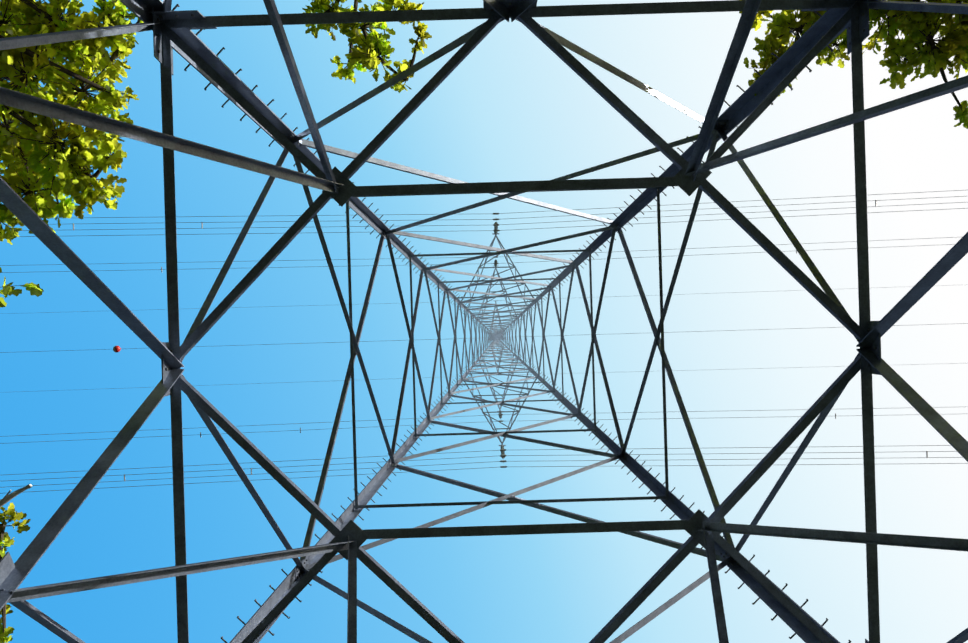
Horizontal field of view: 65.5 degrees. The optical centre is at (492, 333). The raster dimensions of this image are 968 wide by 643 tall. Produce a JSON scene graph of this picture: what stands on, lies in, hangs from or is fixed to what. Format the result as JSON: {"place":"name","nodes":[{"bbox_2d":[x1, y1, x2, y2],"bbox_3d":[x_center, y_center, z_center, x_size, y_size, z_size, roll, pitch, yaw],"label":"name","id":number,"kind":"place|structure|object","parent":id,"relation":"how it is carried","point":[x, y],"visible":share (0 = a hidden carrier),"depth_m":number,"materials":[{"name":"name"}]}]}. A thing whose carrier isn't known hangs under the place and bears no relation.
{"place":"outdoors","nodes":[
{"label":"outdoors","id":0,"kind":"place"},
{"bbox_2d":[0,0,967,642],"label":"sky","id":1,"kind":"structure","parent":0,"point":[512,109],"materials":[{"name":"blue"}]},
{"label":"ground","id":2,"kind":"structure","parent":0,"visible":0},
{"bbox_2d":[0,502,30,642],"bbox_3d":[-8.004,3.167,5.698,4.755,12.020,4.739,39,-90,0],"label":"tree","id":3,"kind":"object","parent":2,"relation":"on","point":[5,610],"visible":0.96,"depth_m":8.79,"materials":[{"name":"green plant"}]},
{"bbox_2d":[0,484,31,507],"bbox_3d":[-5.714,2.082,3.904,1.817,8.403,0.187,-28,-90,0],"label":"branch","id":4,"kind":"object","parent":3,"relation":"part of","point":[8,497],"visible":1,"depth_m":8.05,"materials":[{"name":"brown wood"}]},
{"bbox_2d":[0,0,143,307],"bbox_3d":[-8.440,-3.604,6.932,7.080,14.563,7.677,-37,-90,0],"label":"tree","id":5,"kind":"object","parent":2,"relation":"on","point":[32,145],"visible":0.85,"depth_m":9.40,"materials":[{"name":"green plant"}]},
{"bbox_2d":[302,0,431,92],"bbox_3d":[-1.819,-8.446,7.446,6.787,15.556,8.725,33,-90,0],"label":"tree","id":6,"kind":"object","parent":2,"relation":"on","point":[369,48],"visible":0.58,"depth_m":9.91,"materials":[{"name":"green plant"}]},
{"bbox_2d":[0,0,967,642],"bbox_3d":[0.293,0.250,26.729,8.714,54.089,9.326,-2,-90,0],"label":"transmission tower","id":7,"kind":"structure","parent":2,"relation":"on","point":[688,172],"depth_m":7.87,"materials":[{"name":"metal"}]},
{"bbox_2d":[0,190,967,493],"bbox_3d":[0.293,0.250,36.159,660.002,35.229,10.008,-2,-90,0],"label":"conductors and insulators","id":8,"kind":"object","parent":7,"relation":"attached to","point":[494,230],"visible":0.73,"depth_m":29.13,"materials":[{"name":"black metal"}]},
{"bbox_2d":[739,0,967,128],"bbox_3d":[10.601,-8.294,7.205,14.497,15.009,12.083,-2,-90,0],"label":"tree","id":9,"kind":"object","parent":2,"relation":"on","point":[917,29],"visible":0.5,"depth_m":10.37,"materials":[{"name":"green plant"}]}
]}

